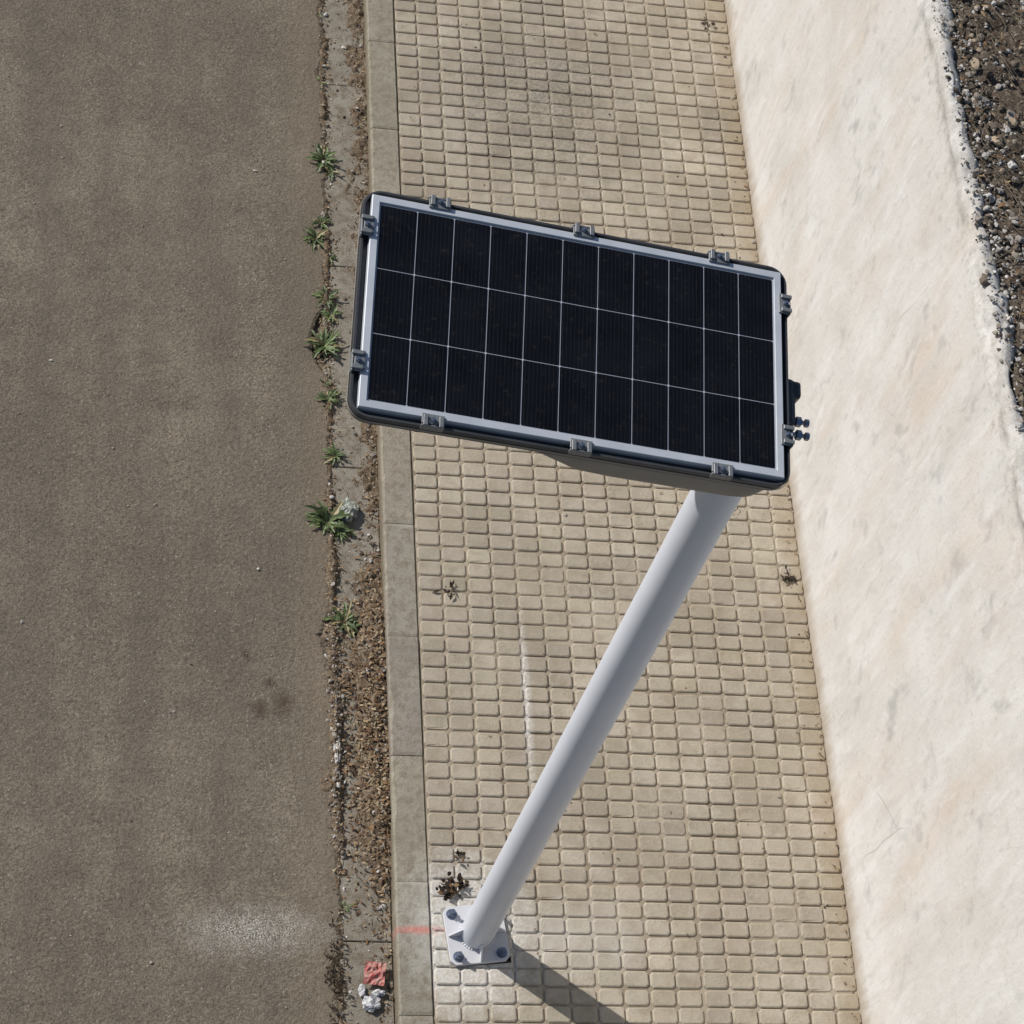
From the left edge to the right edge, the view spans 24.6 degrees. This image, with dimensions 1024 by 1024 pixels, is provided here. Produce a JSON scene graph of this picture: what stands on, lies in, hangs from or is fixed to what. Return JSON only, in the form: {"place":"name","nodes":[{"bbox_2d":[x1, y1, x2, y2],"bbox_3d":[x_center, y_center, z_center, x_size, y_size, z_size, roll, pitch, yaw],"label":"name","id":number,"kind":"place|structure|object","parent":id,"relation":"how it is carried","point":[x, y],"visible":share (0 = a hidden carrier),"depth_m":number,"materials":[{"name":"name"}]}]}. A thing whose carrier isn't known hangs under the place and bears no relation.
{"place":"outdoors","nodes":[
{"label":"outdoors","id":0,"kind":"place"},
{"bbox_2d":[0,0,343,1023],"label":"road","id":1,"kind":"structure","parent":0,"point":[168,370],"depth_m":9.12,"materials":[{"name":"grey asphalt"}]},
{"bbox_2d":[302,226,327,251],"bbox_3d":[-0.835,-1.165,9.950,0.123,0.038,0.148,3,59,-12],"label":"weed plant","id":2,"kind":"object","parent":1,"relation":"on","point":[315,234],"visible":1,"depth_m":9.96,"materials":[{"name":"green plant"}]},
{"bbox_2d":[310,212,331,229],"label":"weed plant","id":3,"kind":"object","parent":1,"relation":"on","point":[322,225],"visible":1,"depth_m":10.02,"materials":[{"name":"green plant"}]},
{"bbox_2d":[306,142,337,172],"bbox_3d":[-0.823,-1.550,10.175,0.151,0.055,0.168,3,59,-12],"label":"weed plant","id":4,"kind":"object","parent":1,"relation":"on","point":[319,154],"visible":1,"depth_m":10.18,"materials":[{"name":"green plant"}]},
{"bbox_2d":[315,388,341,410],"bbox_3d":[-0.748,-0.466,9.553,0.121,0.034,0.116,3,59,-12],"label":"weed plant","id":5,"kind":"object","parent":1,"relation":"on","point":[332,395],"visible":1,"depth_m":9.56,"materials":[{"name":"green plant"}]},
{"bbox_2d":[312,0,1023,1023],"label":"dry leaves","id":6,"kind":"object","parent":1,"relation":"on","point":[448,886],"visible":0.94,"depth_m":8.77,"materials":[{"name":"brown plant"}]},
{"bbox_2d":[393,0,861,1023],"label":"sidewalk","id":7,"kind":"structure","parent":0,"point":[715,756],"depth_m":9.16,"materials":[{"name":"tile"}]},
{"bbox_2d":[346,191,809,967],"bbox_3d":[-0.174,0.494,6.837,1.126,3.693,0.593,6,58,-10],"label":"solar street lamp","id":8,"kind":"object","parent":7,"relation":"on","point":[582,347],"visible":1,"depth_m":5.38,"materials":[{"name":"metal"},{"name":"glass"},{"name":"paint"}]},
{"bbox_2d":[948,0,1023,416],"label":"embankment","id":9,"kind":"structure","parent":0,"point":[1010,31],"depth_m":8.30,"materials":[{"name":"grey gravel"}]},
{"bbox_2d":[931,0,1023,430],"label":"rubble","id":10,"kind":"object","parent":9,"relation":"on","point":[1010,118],"visible":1,"depth_m":8.18,"materials":[{"name":"gravel"}]},
{"label":"ground","id":11,"kind":"structure","parent":0,"visible":0},
{"bbox_2d":[318,0,393,1023],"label":"gutter","id":12,"kind":"object","parent":11,"relation":"on","point":[341,102],"visible":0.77,"depth_m":9.45,"materials":[{"name":"concrete"}]},
{"bbox_2d":[323,251,336,263],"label":"weed plant","id":13,"kind":"object","parent":12,"relation":"on","point":[334,257],"visible":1,"depth_m":9.94,"materials":[{"name":"green plant"}]},
{"bbox_2d":[320,305,343,324],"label":"weed plant","id":14,"kind":"object","parent":12,"relation":"on","point":[329,316],"visible":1,"depth_m":9.78,"materials":[{"name":"green plant"}]},
{"bbox_2d":[323,163,340,181],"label":"weed plant","id":15,"kind":"object","parent":12,"relation":"on","point":[331,174],"visible":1,"depth_m":10.16,"materials":[{"name":"green plant"}]},
{"bbox_2d":[322,329,341,343],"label":"weed plant","id":16,"kind":"object","parent":12,"relation":"on","point":[337,335],"visible":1,"depth_m":9.73,"materials":[{"name":"green plant"}]},
{"bbox_2d":[321,442,345,465],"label":"weed plant","id":17,"kind":"object","parent":12,"relation":"on","point":[333,448],"visible":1,"depth_m":9.43,"materials":[{"name":"green plant"}]},
{"bbox_2d":[333,737,340,762],"bbox_3d":[-0.656,0.886,8.771,0.034,0.026,0.165,3,59,-12],"label":"plaster piece","id":18,"kind":"object","parent":12,"relation":"on","point":[336,745],"visible":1,"depth_m":8.76,"materials":[{"name":"white paint"}]},
{"bbox_2d":[325,520,355,544],"bbox_3d":[-0.675,0.080,9.246,0.125,0.027,0.098,-15,64,-22],"label":"weed plant","id":19,"kind":"object","parent":12,"relation":"on","point":[338,534],"visible":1,"depth_m":9.25,"materials":[{"name":"green plant"}]},
{"bbox_2d":[337,901,353,912],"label":"weed plant","id":20,"kind":"object","parent":12,"relation":"on","point":[346,907],"visible":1,"depth_m":8.46,"materials":[{"name":"green plant"}]},
{"bbox_2d":[337,497,358,521],"bbox_3d":[-0.651,-0.008,9.302,0.094,0.057,0.104,25,57,2],"label":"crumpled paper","id":21,"kind":"object","parent":12,"relation":"on","point":[348,506],"visible":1,"depth_m":9.28,"materials":[{"name":"white paper"}]},
{"bbox_2d":[340,617,361,636],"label":"weed plant","id":22,"kind":"object","parent":12,"relation":"on","point":[346,626],"visible":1,"depth_m":9.04,"materials":[{"name":"green plant"}]},
{"bbox_2d":[312,0,394,1023],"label":"soil patch","id":23,"kind":"object","parent":12,"relation":"on","point":[367,792],"visible":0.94,"depth_m":9.05,"materials":[{"name":"brown soil"}]},
{"bbox_2d":[303,328,343,359],"bbox_3d":[-0.778,-0.700,9.682,0.180,0.041,0.158,3,59,-12],"label":"weed plant","id":24,"kind":"object","parent":23,"relation":"on","point":[320,341],"visible":1,"depth_m":9.69,"materials":[{"name":"green plant"}]},
{"bbox_2d":[312,285,339,310],"bbox_3d":[-0.783,-0.898,9.803,0.128,0.037,0.144,3,59,-12],"label":"weed plant","id":25,"kind":"object","parent":23,"relation":"on","point":[329,304],"visible":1,"depth_m":9.81,"materials":[{"name":"green plant"}]},
{"bbox_2d":[304,500,351,534],"bbox_3d":[-0.725,0.023,9.254,0.205,0.051,0.165,3,59,-12],"label":"weed plant","id":26,"kind":"object","parent":23,"relation":"on","point":[320,515],"visible":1,"depth_m":9.26,"materials":[{"name":"green plant"}]},
{"bbox_2d":[320,601,358,638],"bbox_3d":[-0.630,0.414,9.043,0.164,0.048,0.150,41,59,12],"label":"weed plant","id":27,"kind":"object","parent":23,"relation":"on","point":[345,615],"visible":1,"depth_m":9.05,"materials":[{"name":"green plant"}]},
{"bbox_2d":[317,0,1023,927],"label":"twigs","id":28,"kind":"object","parent":23,"relation":"on","point":[981,208],"visible":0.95,"depth_m":8.30,"materials":[{"name":"brown wood"}]},
{"bbox_2d":[358,984,365,996],"bbox_3d":[-0.532,1.697,8.316,0.029,0.019,0.050,3,59,-12],"label":"crumpled paper","id":29,"kind":"object","parent":12,"relation":"on","point":[361,990],"visible":1,"depth_m":8.31,"materials":[{"name":"white paper"}]},
{"bbox_2d":[362,995,380,1011],"bbox_3d":[-0.496,1.742,8.293,0.070,0.032,0.062,3,59,-12],"label":"crumpled paper","id":30,"kind":"object","parent":12,"relation":"on","point":[371,1003],"visible":1,"depth_m":8.29,"materials":[{"name":"white paper"}]},
{"bbox_2d":[363,960,385,985],"bbox_3d":[-0.488,1.642,8.345,0.076,0.016,0.086,10,58,-8],"label":"red plastic scrap","id":31,"kind":"object","parent":12,"relation":"on","point":[374,973],"visible":1,"depth_m":8.35,"materials":[{"name":"plastic"}]},
{"bbox_2d":[371,989,386,997],"bbox_3d":[-0.472,1.709,8.321,0.061,0.027,0.028,3,59,-12],"label":"crumpled paper","id":32,"kind":"object","parent":12,"relation":"on","point":[379,993],"visible":1,"depth_m":8.31,"materials":[{"name":"white paper"}]},
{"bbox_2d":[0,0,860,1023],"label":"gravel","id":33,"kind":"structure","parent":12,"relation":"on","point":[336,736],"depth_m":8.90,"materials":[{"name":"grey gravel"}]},
{"bbox_2d":[363,0,433,1023],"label":"kerb","id":34,"kind":"structure","parent":11,"relation":"on","point":[412,965],"depth_m":8.95,"materials":[{"name":"concrete"}]},
{"bbox_2d":[724,0,1023,1023],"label":"whitewashed wall","id":35,"kind":"structure","parent":11,"relation":"on","point":[906,474],"depth_m":8.49,"materials":[{"name":"white paint"}]}
]}

